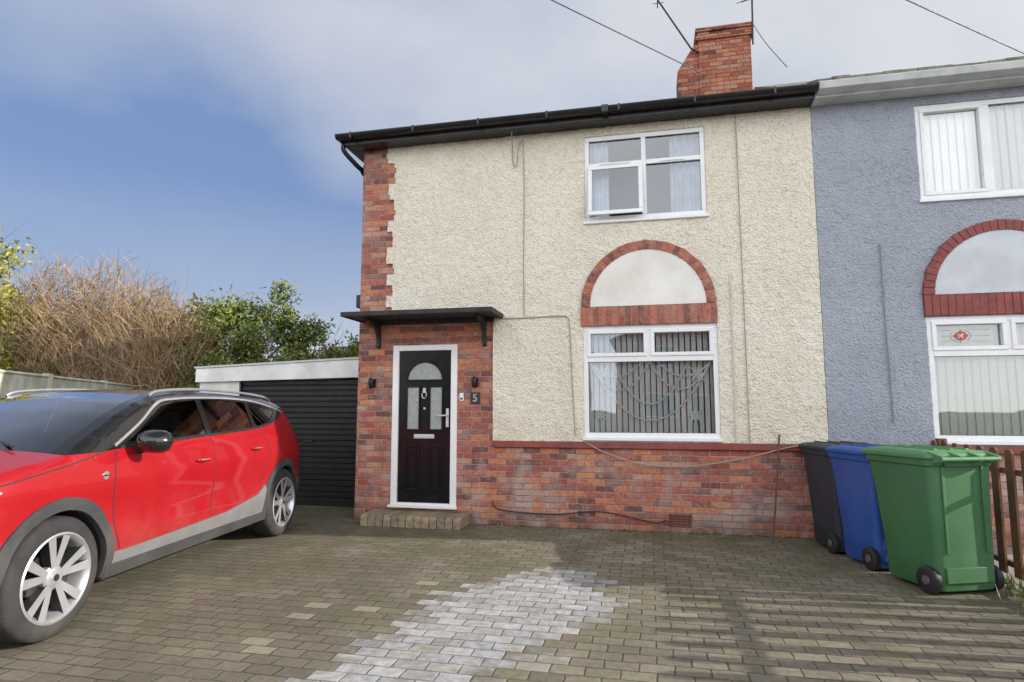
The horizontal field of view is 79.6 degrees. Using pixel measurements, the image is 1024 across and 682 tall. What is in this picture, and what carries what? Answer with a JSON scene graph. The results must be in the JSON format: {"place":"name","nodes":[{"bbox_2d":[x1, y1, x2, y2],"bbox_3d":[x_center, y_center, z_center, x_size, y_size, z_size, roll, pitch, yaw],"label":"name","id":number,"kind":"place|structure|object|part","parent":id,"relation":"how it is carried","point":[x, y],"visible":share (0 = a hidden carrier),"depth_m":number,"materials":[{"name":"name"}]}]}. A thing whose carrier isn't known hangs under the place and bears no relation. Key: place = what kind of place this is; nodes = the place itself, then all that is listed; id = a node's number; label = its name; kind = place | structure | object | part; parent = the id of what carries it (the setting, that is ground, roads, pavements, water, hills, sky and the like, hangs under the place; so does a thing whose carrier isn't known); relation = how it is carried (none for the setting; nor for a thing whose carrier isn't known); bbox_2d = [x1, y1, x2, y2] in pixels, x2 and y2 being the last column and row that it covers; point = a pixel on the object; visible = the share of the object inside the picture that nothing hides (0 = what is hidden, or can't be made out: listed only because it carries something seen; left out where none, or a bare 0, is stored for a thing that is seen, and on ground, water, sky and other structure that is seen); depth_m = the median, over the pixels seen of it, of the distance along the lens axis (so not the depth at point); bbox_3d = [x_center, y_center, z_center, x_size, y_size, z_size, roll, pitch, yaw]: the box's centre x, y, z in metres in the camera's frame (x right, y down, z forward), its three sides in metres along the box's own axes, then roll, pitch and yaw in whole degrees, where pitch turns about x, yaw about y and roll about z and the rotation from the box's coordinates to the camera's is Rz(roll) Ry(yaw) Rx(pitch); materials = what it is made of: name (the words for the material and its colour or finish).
{"place":"outdoors","nodes":[
{"label":"outdoors","id":0,"kind":"place"},
{"bbox_2d":[194,357,358,506],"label":"garage","id":1,"kind":"structure","parent":0,"point":[320,412],"depth_m":9.43,"materials":[{"name":"white paint"}]},
{"bbox_2d":[240,379,357,506],"bbox_3d":[-3.138,1.539,9.458,2.540,1.930,0.070,-1,-6,13],"label":"garage door","id":2,"kind":"structure","parent":1,"relation":"in","point":[322,414],"depth_m":9.40,"materials":[{"name":"black metal"}]},
{"bbox_2d":[308,346,347,359],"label":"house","id":3,"kind":"structure","parent":0,"point":[322,351],"depth_m":35.18,"materials":[{"name":"white brick"}]},
{"bbox_2d":[0,505,1023,681],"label":"driveway","id":4,"kind":"structure","parent":0,"point":[314,595],"depth_m":4.35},
{"bbox_2d":[0,388,300,642],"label":"parked car","id":5,"kind":"object","parent":4,"relation":"on","point":[97,484],"visible":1,"depth_m":4.66,"materials":[{"name":"red paint"}]},
{"bbox_3d":[-2.955,0.661,5.224,0.142,0.330,1.050,0,-6,4],"label":"window","id":6,"kind":"part","parent":5,"relation":"part of","materials":[{"name":"black glass"}]},
{"bbox_3d":[-2.883,0.759,6.232,0.134,0.312,0.800,0,-6,4],"label":"window","id":7,"kind":"part","parent":5,"relation":"part of","materials":[{"name":"black glass"}]},
{"bbox_3d":[-3.537,0.969,7.821,1.157,0.379,0.294,0,-6,4],"label":"rear window","id":8,"kind":"part","parent":5,"relation":"part of","materials":[{"name":"glass"}]},
{"bbox_3d":[-2.827,0.837,6.986,0.110,0.255,0.560,0,-6,4],"label":"window","id":9,"kind":"part","parent":5,"relation":"part of","materials":[{"name":"black glass"}]},
{"bbox_2d":[124,526,972,677],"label":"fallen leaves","id":10,"kind":"object","parent":4,"relation":"on","point":[597,566],"visible":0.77,"depth_m":6.12,"materials":[{"name":"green plant"}]},
{"bbox_2d":[335,0,828,538],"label":"house","id":11,"kind":"structure","parent":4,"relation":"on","point":[605,316],"depth_m":7.73,"materials":[{"name":"beige paint"}]},
{"bbox_2d":[397,350,450,503],"bbox_3d":[-1.154,1.112,8.059,0.730,1.978,0.120,-1,-6,13],"label":"door","id":12,"kind":"structure","parent":11,"relation":"in","point":[425,376],"depth_m":8.07,"materials":[{"name":"black plastic"}]},
{"bbox_2d":[551,0,706,75],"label":"overhead cable","id":13,"kind":"object","parent":11,"relation":"attached to","point":[627,36],"visible":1,"depth_m":9.72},
{"bbox_2d":[583,127,708,224],"bbox_3d":[1.669,-2.081,7.779,1.535,1.165,0.299,-1,-6,13],"label":"window","id":14,"kind":"structure","parent":11,"relation":"in","point":[686,160],"depth_m":7.79,"materials":[{"name":"white plastic"}]},
{"bbox_2d":[582,323,723,441],"bbox_3d":[1.692,0.510,7.535,1.650,1.410,0.205,-1,-6,13],"label":"window","id":15,"kind":"structure","parent":11,"relation":"in","point":[646,333],"depth_m":7.56,"materials":[{"name":"white plastic"}]},
{"bbox_2d":[497,523,1023,613],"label":"weeds","id":16,"kind":"object","parent":4,"relation":"on","point":[1012,581],"visible":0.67,"depth_m":5.12,"materials":[{"name":"green plant"}]},
{"bbox_2d":[772,434,779,541],"bbox_3d":[2.966,1.641,6.893,0.309,1.165,0.022,6,-9,-43],"label":"wooden pole","id":17,"kind":"object","parent":4,"relation":"on","point":[775,501],"visible":1,"depth_m":6.88,"materials":[{"name":"brown wood"}]},
{"bbox_2d":[798,441,869,553],"bbox_3d":[3.528,1.627,6.499,0.634,1.100,0.844,0,-6,1],"label":"wheelie bin","id":18,"kind":"object","parent":4,"relation":"on","point":[828,526],"visible":0.43,"depth_m":6.42,"materials":[{"name":"plastic"}]},
{"bbox_2d":[825,444,888,570],"bbox_3d":[3.521,1.558,5.870,0.634,1.100,0.844,0,-6,-3],"label":"wheelie bin","id":19,"kind":"object","parent":4,"relation":"on","point":[864,538],"visible":0.47,"depth_m":5.77,"materials":[{"name":"plastic"}]},
{"bbox_2d":[861,444,1004,593],"bbox_3d":[3.545,1.466,5.194,0.653,1.132,0.869,1,-6,-9],"label":"wheelie bin","id":20,"kind":"object","parent":4,"relation":"on","point":[934,502],"visible":1,"depth_m":4.91,"materials":[{"name":"plastic"}]},
{"bbox_2d":[0,0,1023,377],"label":"sky","id":21,"kind":"structure","parent":0,"point":[195,139],"materials":[{"name":"blue"}]},
{"bbox_2d":[906,0,1023,53],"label":"overhead cable","id":22,"kind":"object","parent":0,"point":[964,26],"visible":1,"depth_m":8.44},
{"bbox_2d":[993,546,1023,586],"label":"path","id":23,"kind":"structure","parent":0,"point":[1010,556],"depth_m":5.82,"materials":[{"name":"concrete"}]},
{"bbox_2d":[931,438,1023,580],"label":"picket fence","id":24,"kind":"object","parent":23,"relation":"on","point":[1011,472],"visible":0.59,"depth_m":5.20,"materials":[{"name":"brown wood"}]},
{"label":"ground","id":25,"kind":"structure","parent":0,"visible":0},
{"bbox_2d":[0,369,137,397],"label":"board fence","id":26,"kind":"object","parent":25,"relation":"on","point":[10,381],"visible":0.22,"depth_m":9.34,"materials":[{"name":"wood"}]},
{"bbox_2d":[0,267,146,378],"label":"bare shrub","id":27,"kind":"object","parent":25,"relation":"on","point":[28,341],"visible":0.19,"depth_m":13.02,"materials":[{"name":"brown plant"}]},
{"bbox_2d":[0,219,163,373],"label":"tree","id":28,"kind":"object","parent":25,"relation":"on","point":[4,360],"visible":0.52,"depth_m":12.80,"materials":[{"name":"green plant"}]},
{"bbox_2d":[0,251,182,387],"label":"bare shrub","id":29,"kind":"object","parent":25,"relation":"on","point":[46,324],"visible":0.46,"depth_m":13.19,"materials":[{"name":"brown plant"}]},
{"bbox_2d":[0,251,229,388],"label":"bare shrub","id":30,"kind":"object","parent":25,"relation":"on","point":[107,311],"visible":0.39,"depth_m":13.45,"materials":[{"name":"brown plant"}]},
{"bbox_2d":[30,268,253,389],"bbox_3d":[-8.660,0.595,13.649,4.799,4.748,4.143,-1,-6,13],"label":"bare shrub","id":31,"kind":"object","parent":25,"relation":"on","point":[142,299],"visible":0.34,"depth_m":13.54,"materials":[{"name":"brown plant"}]},
{"bbox_2d":[81,282,262,391],"bbox_3d":[-7.471,0.820,14.168,3.903,4.411,4.289,3,-7,-28],"label":"bare shrub","id":32,"kind":"object","parent":25,"relation":"on","point":[164,353],"visible":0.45,"depth_m":13.54,"materials":[{"name":"brown plant"}]},
{"bbox_2d":[119,291,271,375],"bbox_3d":[-7.772,0.984,15.413,4.012,4.379,3.377,-1,-6,13],"label":"bush","id":33,"kind":"object","parent":25,"relation":"on","point":[196,305],"visible":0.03,"depth_m":15.05,"materials":[{"name":"green plant"}]},
{"bbox_2d":[149,279,358,391],"bbox_3d":[-5.758,0.789,14.905,4.830,4.650,4.861,-1,-6,13],"label":"bush","id":34,"kind":"object","parent":25,"relation":"on","point":[292,342],"visible":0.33,"depth_m":14.78,"materials":[{"name":"green plant"}]},
{"bbox_2d":[754,56,1023,546],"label":"house","id":35,"kind":"structure","parent":25,"relation":"on","point":[919,185],"depth_m":6.96,"materials":[{"name":"paint"}]},
{"bbox_2d":[914,96,1023,202],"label":"window","id":36,"kind":"structure","parent":35,"relation":"in","point":[969,150],"depth_m":7.05,"materials":[{"name":"white plastic"}]},
{"bbox_2d":[926,314,1023,444],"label":"window","id":37,"kind":"structure","parent":35,"relation":"in","point":[976,363],"depth_m":6.79,"materials":[{"name":"white plastic"}]}
]}

